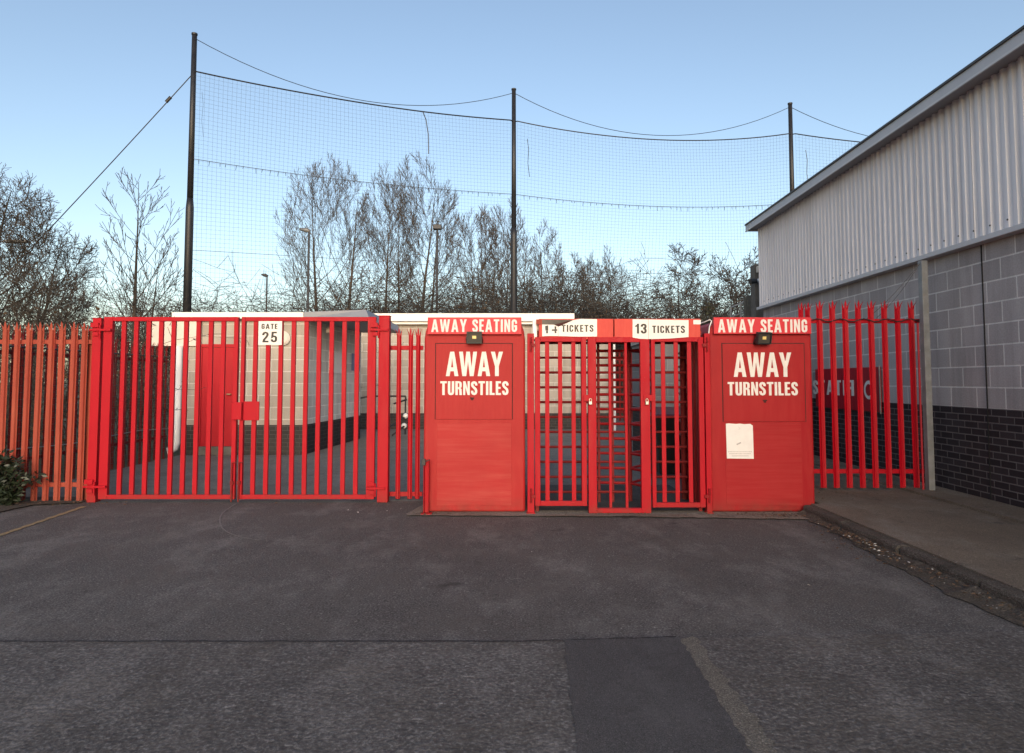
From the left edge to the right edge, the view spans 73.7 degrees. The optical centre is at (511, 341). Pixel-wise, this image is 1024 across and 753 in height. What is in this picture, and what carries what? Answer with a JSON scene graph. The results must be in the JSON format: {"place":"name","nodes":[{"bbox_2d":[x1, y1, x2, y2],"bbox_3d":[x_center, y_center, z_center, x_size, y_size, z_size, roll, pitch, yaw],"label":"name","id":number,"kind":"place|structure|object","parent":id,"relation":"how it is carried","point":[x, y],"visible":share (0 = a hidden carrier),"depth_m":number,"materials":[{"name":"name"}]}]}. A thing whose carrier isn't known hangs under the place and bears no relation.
{"place":"outdoors","nodes":[
{"label":"outdoors","id":0,"kind":"place"},
{"bbox_2d":[5,384,631,488],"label":"ground","id":1,"kind":"structure","parent":0,"point":[177,453],"depth_m":14.36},
{"bbox_2d":[0,162,103,418],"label":"bare tree","id":2,"kind":"object","parent":1,"relation":"on","point":[17,222],"visible":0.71,"depth_m":19.15,"materials":[{"name":"brown plant"}]},
{"bbox_2d":[0,258,109,434],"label":"bare tree","id":3,"kind":"object","parent":1,"relation":"on","point":[18,305],"visible":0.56,"depth_m":16.85,"materials":[{"name":"brown plant"}]},
{"bbox_2d":[91,167,188,433],"bbox_3d":[-9.862,-1.108,18.140,2.419,7.094,2.489,0,-3,0],"label":"bare tree","id":4,"kind":"object","parent":1,"relation":"on","point":[136,297],"visible":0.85,"depth_m":18.06,"materials":[{"name":"brown plant"}]},
{"bbox_2d":[181,32,197,412],"bbox_3d":[-9.775,-3.470,20.685,0.250,12.050,0.244,0,-3,0],"label":"net pole","id":5,"kind":"object","parent":1,"relation":"on","point":[188,256],"visible":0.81,"depth_m":20.68,"materials":[{"name":"black metal"}]},
{"bbox_2d":[0,76,190,281],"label":"guy wire","id":6,"kind":"object","parent":5,"relation":"attached to","point":[168,99],"visible":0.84,"depth_m":20.77,"materials":[{"name":"black metal"}]},
{"bbox_2d":[190,71,512,312],"bbox_3d":[-4.852,-2.949,22.643,10.652,10.444,0.409,1,-4,-22],"label":"ball net","id":7,"kind":"object","parent":5,"relation":"attached to","point":[268,254],"visible":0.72,"depth_m":22.61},
{"bbox_2d":[197,39,511,105],"bbox_3d":[-4.854,-8.646,22.985,10.629,1.170,0.022,1,-4,-22],"label":"pole cable","id":8,"kind":"object","parent":5,"relation":"attached to","point":[348,97],"visible":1,"depth_m":22.74,"materials":[{"name":"black metal"}]},
{"bbox_2d":[0,292,424,476],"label":"bramble thicket","id":9,"kind":"object","parent":1,"relation":"on","point":[65,398],"visible":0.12,"depth_m":11.87,"materials":[{"name":"brown plant"}]},
{"bbox_2d":[261,274,267,311],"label":"street lamp","id":10,"kind":"object","parent":1,"relation":"on","point":[266,285],"visible":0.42,"depth_m":42.24,"materials":[{"name":"grey metal"}]},
{"bbox_2d":[299,228,310,311],"bbox_3d":[-9.184,-0.980,30.106,0.518,8.164,0.220,0,-3,0],"label":"street lamp","id":11,"kind":"object","parent":1,"relation":"on","point":[308,252],"visible":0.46,"depth_m":30.22,"materials":[{"name":"metal"}]},
{"bbox_2d":[273,154,375,311],"bbox_3d":[-9.961,-3.322,36.268,5.243,13.687,5.115,1,-3,-18],"label":"bare tree","id":12,"kind":"object","parent":1,"relation":"on","point":[313,196],"visible":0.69,"depth_m":35.93,"materials":[{"name":"brown plant"}]},
{"bbox_2d":[0,243,750,411],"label":"undergrowth","id":13,"kind":"object","parent":1,"relation":"on","point":[550,307],"visible":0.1,"depth_m":29.43,"materials":[{"name":"brown plant"}]},
{"bbox_2d":[353,161,420,310],"bbox_3d":[-6.717,-3.185,37.230,3.585,13.517,3.563,-1,-4,21],"label":"bare tree","id":14,"kind":"object","parent":1,"relation":"on","point":[375,235],"visible":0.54,"depth_m":36.99,"materials":[{"name":"brown plant"}]},
{"bbox_2d":[384,150,462,312],"bbox_3d":[-4.679,-3.340,36.241,4.226,13.774,4.334,0,-3,0],"label":"bare tree","id":15,"kind":"object","parent":1,"relation":"on","point":[447,228],"visible":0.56,"depth_m":36.07,"materials":[{"name":"brown plant"}]},
{"bbox_2d":[433,224,441,306],"bbox_3d":[-3.428,-1.101,31.105,0.400,8.520,0.300,0,-3,0],"label":"street lamp","id":16,"kind":"object","parent":1,"relation":"on","point":[436,226],"visible":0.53,"depth_m":31.20,"materials":[{"name":"grey metal"}]},
{"bbox_2d":[446,203,505,312],"bbox_3d":[-1.799,-1.854,34.165,3.242,10.567,3.241,0,-3,0],"label":"bare tree","id":17,"kind":"object","parent":1,"relation":"on","point":[481,226],"visible":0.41,"depth_m":34.26,"materials":[{"name":"brown plant"}]},
{"bbox_2d":[476,199,535,311],"bbox_3d":[-0.263,-1.828,33.127,3.064,10.322,2.968,0,-3,0],"label":"bare tree","id":18,"kind":"object","parent":1,"relation":"on","point":[498,259],"visible":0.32,"depth_m":33.08,"materials":[{"name":"brown plant"}]},
{"bbox_2d":[527,219,566,311],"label":"bare tree","id":19,"kind":"object","parent":1,"relation":"on","point":[539,261],"visible":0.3,"depth_m":33.34,"materials":[{"name":"brown plant"}]},
{"bbox_2d":[549,252,593,314],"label":"bare tree","id":20,"kind":"object","parent":1,"relation":"on","point":[578,270],"visible":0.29,"depth_m":31.93,"materials":[{"name":"brown plant"}]},
{"bbox_2d":[575,245,629,318],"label":"bare tree","id":21,"kind":"object","parent":1,"relation":"on","point":[599,269],"visible":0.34,"depth_m":35.00,"materials":[{"name":"brown plant"}]},
{"bbox_2d":[649,243,721,318],"bbox_3d":[8.762,-0.852,34.253,3.796,8.476,3.604,0,-3,0],"label":"bare tree","id":22,"kind":"object","parent":1,"relation":"on","point":[674,270],"visible":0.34,"depth_m":33.98,"materials":[{"name":"brown plant"}]},
{"bbox_2d":[688,274,738,324],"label":"bare tree","id":23,"kind":"object","parent":1,"relation":"on","point":[707,310],"visible":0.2,"depth_m":31.07,"materials":[{"name":"brown plant"}]},
{"bbox_2d":[699,247,758,316],"bbox_3d":[10.440,-0.524,32.172,3.209,7.570,4.155,1,-4,-20],"label":"bare tree","id":24,"kind":"object","parent":1,"relation":"on","point":[736,274],"visible":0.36,"depth_m":31.40,"materials":[{"name":"brown plant"}]},
{"bbox_2d":[730,301,743,316],"bbox_3d":[5.947,0.539,17.498,0.680,3.677,0.050,0,-3,0],"label":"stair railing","id":25,"kind":"object","parent":1,"relation":"on","point":[740,313],"visible":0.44,"depth_m":17.56,"materials":[{"name":"metal"}]},
{"bbox_2d":[743,295,750,316],"bbox_3d":[5.681,0.582,16.213,0.300,3.445,0.040,0,-3,0],"label":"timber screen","id":26,"kind":"object","parent":1,"relation":"on","point":[747,305],"visible":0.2,"depth_m":16.28,"materials":[{"name":"wood"}]},
{"bbox_2d":[788,102,793,191],"bbox_3d":[10.709,-3.166,25.957,0.250,12.050,0.244,0,-3,0],"label":"net pole","id":27,"kind":"object","parent":1,"relation":"on","point":[791,158],"visible":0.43,"depth_m":26.15,"materials":[{"name":"black metal"}]},
{"bbox_2d":[793,133,860,184],"bbox_3d":[16.046,-2.713,26.433,10.752,10.481,0.565,0,-3,-7],"label":"ball net","id":28,"kind":"object","parent":27,"relation":"attached to","point":[819,150],"visible":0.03,"depth_m":26.10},
{"bbox_2d":[744,25,1023,507],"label":"warehouse","id":29,"kind":"structure","parent":1,"relation":"on","point":[934,178],"depth_m":8.06,"materials":[{"name":"metal"}]},
{"bbox_2d":[813,365,881,413],"bbox_3d":[5.119,0.728,10.539,0.034,0.670,2.210,0,-3,1],"label":"station sign","id":30,"kind":"object","parent":29,"relation":"attached to","point":[853,387],"visible":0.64,"depth_m":10.24,"materials":[{"name":"metal"}]},
{"bbox_2d":[803,505,1023,608],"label":"kerb","id":31,"kind":"structure","parent":1,"relation":"on","point":[1011,595],"depth_m":4.92,"materials":[{"name":"concrete"}]},
{"bbox_2d":[16,418,680,500],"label":"yard","id":32,"kind":"structure","parent":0,"point":[567,452],"depth_m":10.36,"materials":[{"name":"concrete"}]},
{"bbox_2d":[0,329,170,487],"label":"palisade fence","id":33,"kind":"object","parent":32,"relation":"on","point":[142,359],"visible":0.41,"depth_m":9.62,"materials":[{"name":"brown metal"}]},
{"bbox_2d":[152,310,400,455],"bbox_3d":[-4.716,0.850,14.390,4.160,2.700,3.771,0,-3,0],"label":"block kiosk","id":34,"kind":"object","parent":32,"relation":"on","point":[274,388],"visible":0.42,"depth_m":12.73,"materials":[{"name":"brick"}]},
{"bbox_2d":[200,348,233,445],"bbox_3d":[-5.463,1.026,12.681,0.623,1.831,0.082,0,-3,0],"label":"door","id":35,"kind":"structure","parent":34,"relation":"in","point":[217,351],"depth_m":12.69,"materials":[{"name":"red metal"}]},
{"bbox_2d":[334,352,341,372],"bbox_3d":[-3.734,0.456,14.509,0.008,0.438,0.904,0,-3,4],"label":"wall notice","id":36,"kind":"object","parent":34,"relation":"attached to","point":[337,362],"depth_m":14.58,"materials":[{"name":"paper"}]},
{"bbox_2d":[351,353,359,370],"bbox_3d":[-3.631,0.484,15.869,0.008,0.395,0.601,0,-3,4],"label":"blue sign","id":37,"kind":"object","parent":34,"relation":"attached to","point":[353,361],"visible":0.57,"depth_m":15.69,"materials":[{"name":"blue plastic"}]},
{"bbox_2d":[360,395,407,435],"bbox_3d":[-3.262,1.866,17.224,1.070,0.998,0.897,-1,-3,15],"label":"ramp handrail","id":38,"kind":"object","parent":32,"relation":"on","point":[405,416],"visible":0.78,"depth_m":17.43,"materials":[{"name":"black metal"}]},
{"bbox_2d":[389,328,423,498],"bbox_3d":[-1.227,0.820,7.889,0.392,1.971,0.076,0,-3,0],"label":"palisade fence","id":39,"kind":"object","parent":32,"relation":"on","point":[409,493],"visible":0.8,"depth_m":7.87,"materials":[{"name":"red metal"}]},
{"bbox_2d":[360,313,608,428],"bbox_3d":[-1.075,1.008,21.928,7.884,3.292,5.500,0,-3,0],"label":"block changing room","id":40,"kind":"object","parent":32,"relation":"on","point":[404,322],"visible":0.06,"depth_m":19.45,"materials":[{"name":"brick"}]},
{"bbox_2d":[511,88,516,312],"bbox_3d":[0.066,-3.240,24.674,0.250,12.050,0.244,0,-3,0],"label":"net pole","id":41,"kind":"object","parent":32,"relation":"on","point":[513,254],"visible":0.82,"depth_m":24.68,"materials":[{"name":"black metal"}]},
{"bbox_2d":[516,94,786,135],"bbox_3d":[5.388,-8.394,25.615,10.728,1.369,0.022,0,-3,-7],"label":"pole cable","id":42,"kind":"object","parent":41,"relation":"attached to","point":[645,134],"visible":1,"depth_m":25.51,"materials":[{"name":"black metal"}]},
{"bbox_2d":[515,121,789,407],"bbox_3d":[5.398,-2.771,25.196,10.752,10.509,0.558,0,-3,-7],"label":"ball net","id":43,"kind":"object","parent":41,"relation":"attached to","point":[673,220],"visible":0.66,"depth_m":25.19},
{"bbox_2d":[613,344,615,430],"bbox_3d":[2.814,1.152,18.765,0.070,2.600,0.067,0,-3,0],"label":"white pole","id":44,"kind":"object","parent":32,"relation":"on","point":[614,376],"visible":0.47,"depth_m":18.74,"materials":[{"name":"white metal"}]},
{"bbox_2d":[615,352,632,420],"bbox_3d":[4.384,1.523,23.454,2.057,2.400,0.076,0,-3,0],"label":"palisade fence","id":45,"kind":"object","parent":32,"relation":"on","point":[620,412],"visible":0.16,"depth_m":23.44,"materials":[{"name":"red metal"}]},
{"bbox_2d":[631,341,679,459],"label":"grey outbuilding","id":46,"kind":"structure","parent":32,"relation":"on","point":[669,378],"depth_m":11.61,"materials":[{"name":"brick"}]},
{"bbox_2d":[0,501,1023,641],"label":"forecourt","id":47,"kind":"structure","parent":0,"point":[98,570],"depth_m":4.74,"materials":[{"name":"grey asphalt"}]},
{"bbox_2d":[0,497,85,511],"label":"verge","id":48,"kind":"structure","parent":47,"relation":"on","point":[3,507],"depth_m":7.62,"materials":[{"name":"soil"}]},
{"bbox_2d":[0,448,48,505],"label":"shrub","id":49,"kind":"object","parent":48,"relation":"on","point":[10,488],"visible":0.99,"depth_m":7.50,"materials":[{"name":"green plant"}]},
{"bbox_2d":[0,322,91,500],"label":"palisade fence","id":50,"kind":"object","parent":48,"relation":"on","point":[68,484],"visible":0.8,"depth_m":7.80,"materials":[{"name":"metal"}]},
{"bbox_2d":[0,506,85,535],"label":"painted line","id":51,"kind":"object","parent":47,"relation":"on","point":[12,530],"visible":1,"depth_m":6.64,"materials":[{"name":"yellow paint"}]},
{"bbox_2d":[83,318,111,502],"bbox_3d":[-4.701,0.775,7.795,0.253,2.090,0.145,0,-3,0],"label":"gate post","id":52,"kind":"object","parent":47,"relation":"on","point":[91,480],"visible":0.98,"depth_m":7.76,"materials":[{"name":"red metal"}]},
{"bbox_2d":[98,317,241,501],"bbox_3d":[-3.866,0.762,7.764,1.618,2.092,0.100,0,-3,0],"label":"gate leaf","id":53,"kind":"object","parent":52,"relation":"attached to","point":[106,409],"visible":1,"depth_m":7.77,"materials":[{"name":"red paint"}]},
{"bbox_2d":[219,503,405,544],"bbox_3d":[-2.244,1.739,6.437,2.783,0.001,0.891,-3,-4,37],"label":"gate swing scratch","id":54,"kind":"object","parent":47,"relation":"on","point":[256,539],"visible":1,"depth_m":6.20},
{"bbox_2d":[366,315,391,502],"bbox_3d":[-1.518,0.761,7.796,0.241,2.117,0.145,0,-3,0],"label":"gate post","id":55,"kind":"object","parent":47,"relation":"on","point":[383,333],"visible":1,"depth_m":7.76,"materials":[{"name":"red metal"}]},
{"bbox_2d":[237,317,376,501],"bbox_3d":[-2.331,0.763,7.772,1.546,2.092,0.084,0,-3,0],"label":"gate leaf","id":56,"kind":"object","parent":55,"relation":"attached to","point":[250,410],"visible":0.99,"depth_m":7.77,"materials":[{"name":"red paint"}]},
{"bbox_2d":[258,321,281,344],"bbox_3d":[-2.763,-0.096,7.803,0.269,0.273,0.010,0,-3,0],"label":"gate sign","id":57,"kind":"object","parent":56,"relation":"attached to","point":[269,332],"visible":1,"depth_m":7.80,"materials":[{"name":"white plastic"}]},
{"bbox_2d":[12,512,1003,642],"bbox_3d":[-0.150,1.721,6.329,10.198,0.030,7.954,-1,-4,24],"label":"grit","id":58,"kind":"object","parent":47,"relation":"on","point":[773,515],"visible":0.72,"depth_m":6.13,"materials":[{"name":"soil"}]},
{"bbox_2d":[11,489,1023,623],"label":"leaf litter","id":59,"kind":"object","parent":47,"relation":"on","point":[897,554],"visible":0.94,"depth_m":5.62,"materials":[{"name":"brown plant"}]},
{"bbox_2d":[406,495,807,518],"bbox_3d":[1.002,1.800,7.633,4.105,0.001,1.665,0,-3,3],"label":"threshold","id":60,"kind":"object","parent":47,"relation":"on","point":[670,513],"visible":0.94,"depth_m":6.95,"materials":[{"name":"concrete"}]},
{"bbox_2d":[421,459,432,514],"bbox_3d":[-0.875,1.486,7.015,0.110,0.556,0.100,0,-3,0],"label":"guard post","id":61,"kind":"object","parent":60,"relation":"on","point":[426,469],"visible":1,"depth_m":7.03,"materials":[{"name":"red metal"}]},
{"bbox_2d":[424,325,524,511],"bbox_3d":[-0.392,0.806,7.657,1.061,1.988,1.268,0,-3,0],"label":"turnstile booth","id":62,"kind":"object","parent":60,"relation":"on","point":[474,417],"visible":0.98,"depth_m":7.13,"materials":[{"name":"red metal"}]},
{"bbox_2d":[428,317,520,334],"bbox_3d":[-0.392,-0.163,7.169,0.982,0.178,0.045,0,-3,0],"label":"booth sign","id":63,"kind":"object","parent":62,"relation":"attached to","point":[464,325],"visible":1,"depth_m":7.15,"materials":[{"name":"red metal"}]},
{"bbox_2d":[525,485,704,509],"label":"turnstile floor","id":64,"kind":"structure","parent":60,"relation":"on","point":[619,499],"depth_m":7.94,"materials":[{"name":"concrete"}]},
{"bbox_2d":[596,342,651,500],"bbox_3d":[1.257,0.879,7.760,0.641,1.846,0.698,0,-3,0],"label":"turnstile rotor","id":65,"kind":"object","parent":64,"relation":"on","point":[630,437],"visible":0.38,"depth_m":7.76,"materials":[{"name":"red paint"}]},
{"bbox_2d":[678,344,687,499],"bbox_3d":[2.288,0.900,8.127,0.571,1.846,0.656,-1,-3,12],"label":"turnstile rotor","id":66,"kind":"object","parent":64,"relation":"on","point":[682,393],"visible":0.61,"depth_m":7.86,"materials":[{"name":"red paint"}]},
{"bbox_2d":[526,319,713,513],"bbox_3d":[1.167,0.801,7.722,2.034,2.005,1.350,0,-3,0],"label":"turnstile enclosure","id":67,"kind":"object","parent":60,"relation":"on","point":[610,332],"visible":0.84,"depth_m":7.11,"materials":[{"name":"red paint"}]},
{"bbox_2d":[530,337,592,505],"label":"turnstile gate","id":68,"kind":"structure","parent":67,"relation":"attached to","point":[547,501],"depth_m":7.08,"materials":[{"name":"red metal"}]},
{"bbox_2d":[542,319,596,336],"bbox_3d":[0.600,-0.142,7.120,0.574,0.186,0.015,0,-3,0],"label":"ticket sign","id":69,"kind":"object","parent":67,"relation":"attached to","point":[581,328],"visible":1,"depth_m":7.12,"materials":[{"name":"metal"}]},
{"bbox_2d":[633,319,688,338],"bbox_3d":[1.549,-0.129,7.119,0.586,0.208,0.009,0,-3,0],"label":"ticket sign","id":70,"kind":"object","parent":67,"relation":"attached to","point":[653,329],"visible":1,"depth_m":7.12,"materials":[{"name":"white plastic"}]},
{"bbox_2d":[644,337,710,507],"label":"turnstile gate","id":71,"kind":"structure","parent":67,"relation":"attached to","point":[703,496],"depth_m":7.08,"materials":[{"name":"red metal"}]},
{"bbox_2d":[686,322,814,511],"bbox_3d":[2.609,0.805,7.647,1.085,1.988,1.289,0,-3,0],"label":"turnstile booth","id":72,"kind":"object","parent":60,"relation":"on","point":[761,382],"visible":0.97,"depth_m":7.13,"materials":[{"name":"red metal"}]},
{"bbox_2d":[726,423,753,458],"bbox_3d":[2.374,1.038,7.118,0.284,0.367,0.003,0,-3,0],"label":"paper notice","id":73,"kind":"object","parent":72,"relation":"attached to","point":[739,441],"visible":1,"depth_m":7.12,"materials":[{"name":"white paper"}]},
{"bbox_2d":[713,317,810,333],"bbox_3d":[2.623,-0.165,7.169,1.020,0.174,0.045,0,-3,0],"label":"booth sign","id":74,"kind":"object","parent":72,"relation":"attached to","point":[754,325],"visible":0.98,"depth_m":7.15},
{"bbox_2d":[0,630,1023,752],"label":"road","id":75,"kind":"structure","parent":0,"point":[953,692],"depth_m":2.98,"materials":[{"name":"grey asphalt"}]},
{"bbox_2d":[0,636,675,641],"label":"road seam","id":76,"kind":"object","parent":75,"relation":"on","point":[340,640],"visible":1,"depth_m":3.58,"materials":[{"name":"black asphalt"}]},
{"bbox_2d":[563,637,753,752],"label":"road patch","id":77,"kind":"object","parent":75,"relation":"on","point":[645,695],"visible":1,"depth_m":2.90,"materials":[{"name":"grey asphalt"}]},
{"bbox_2d":[681,636,778,752],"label":"bare strip","id":78,"kind":"object","parent":75,"relation":"on","point":[746,724],"visible":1,"depth_m":2.90,"materials":[{"name":"grey asphalt"}]},
{"bbox_2d":[796,510,1023,625],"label":"gutter dirt","id":79,"kind":"structure","parent":75,"relation":"on","point":[994,603],"depth_m":4.61,"materials":[{"name":"brown soil"}]},
{"bbox_2d":[0,0,1023,382],"label":"sky","id":80,"kind":"structure","parent":0,"point":[80,79],"materials":[{"name":"blue"}]},
{"bbox_2d":[650,407,680,473],"bbox_3d":[2.299,1.451,9.880,0.606,0.981,0.741,0,-3,0],"label":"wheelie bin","id":81,"kind":"object","parent":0,"point":[670,452],"visible":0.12,"depth_m":9.56,"materials":[{"name":"black plastic"}]},
{"bbox_2d":[750,264,763,316],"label":"concrete pillar","id":82,"kind":"structure","parent":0,"point":[754,274],"depth_m":15.72,"materials":[{"name":"grey concrete"}]},
{"bbox_2d":[748,278,758,283],"bbox_3d":[5.561,-1.371,15.578,0.395,0.158,0.144,2,-4,-31],"label":"security camera","id":83,"kind":"object","parent":82,"relation":"attached to","point":[752,281],"visible":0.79,"depth_m":15.48,"materials":[{"name":"black metal"}]},
{"bbox_2d":[811,465,1023,591],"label":"pavement","id":84,"kind":"structure","parent":0,"point":[988,546],"depth_m":6.00,"materials":[{"name":"grey concrete"}]},
{"bbox_2d":[798,302,813,456],"bbox_3d":[3.602,0.632,8.377,0.200,2.242,0.083,0,-3,0],"label":"palisade fence","id":85,"kind":"object","parent":84,"relation":"on","point":[807,313],"visible":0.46,"depth_m":8.42,"materials":[{"name":"red metal"}]},
{"bbox_2d":[811,300,924,487],"bbox_3d":[4.185,0.608,8.030,1.326,2.200,0.079,0,-3,0],"label":"palisade fence","id":86,"kind":"object","parent":84,"relation":"on","point":[875,471],"visible":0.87,"depth_m":8.02,"materials":[{"name":"red metal"}]},
{"bbox_2d":[811,318,919,321],"bbox_3d":[4.208,-0.272,8.021,1.356,0.088,0.091,0,-3,0],"label":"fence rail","id":87,"kind":"object","parent":86,"relation":"attached to","point":[865,319],"visible":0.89,"depth_m":8.05,"materials":[{"name":"red metal"}]},
{"bbox_2d":[814,455,1023,523],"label":"wall footing path","id":88,"kind":"structure","parent":84,"relation":"on","point":[1013,513],"depth_m":7.28,"materials":[{"name":"grey concrete"}]},
{"bbox_2d":[916,260,934,489],"bbox_3d":[4.780,0.392,7.883,0.167,2.665,0.160,0,-3,0],"label":"steel post","id":89,"kind":"object","parent":88,"relation":"on","point":[926,403],"visible":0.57,"depth_m":7.86,"materials":[{"name":"grey metal"}]},
{"bbox_2d":[867,263,919,318],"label":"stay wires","id":90,"kind":"object","parent":89,"relation":"attached to","point":[898,288],"visible":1,"depth_m":8.02,"materials":[{"name":"grey metal"}]},
{"bbox_3d":[21.351,-3.092,27.240,0.250,12.050,0.244,0,-3,0],"label":"net pole","id":91,"kind":"object","parent":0,"visible":0},
{"bbox_2d":[793,108,866,135],"bbox_3d":[16.030,-8.395,26.902,10.727,1.219,0.022,0,-3,-7],"label":"pole cable","id":92,"kind":"object","parent":91,"relation":"attached to","point":[830,124],"visible":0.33,"depth_m":26.45,"materials":[{"name":"black metal"}]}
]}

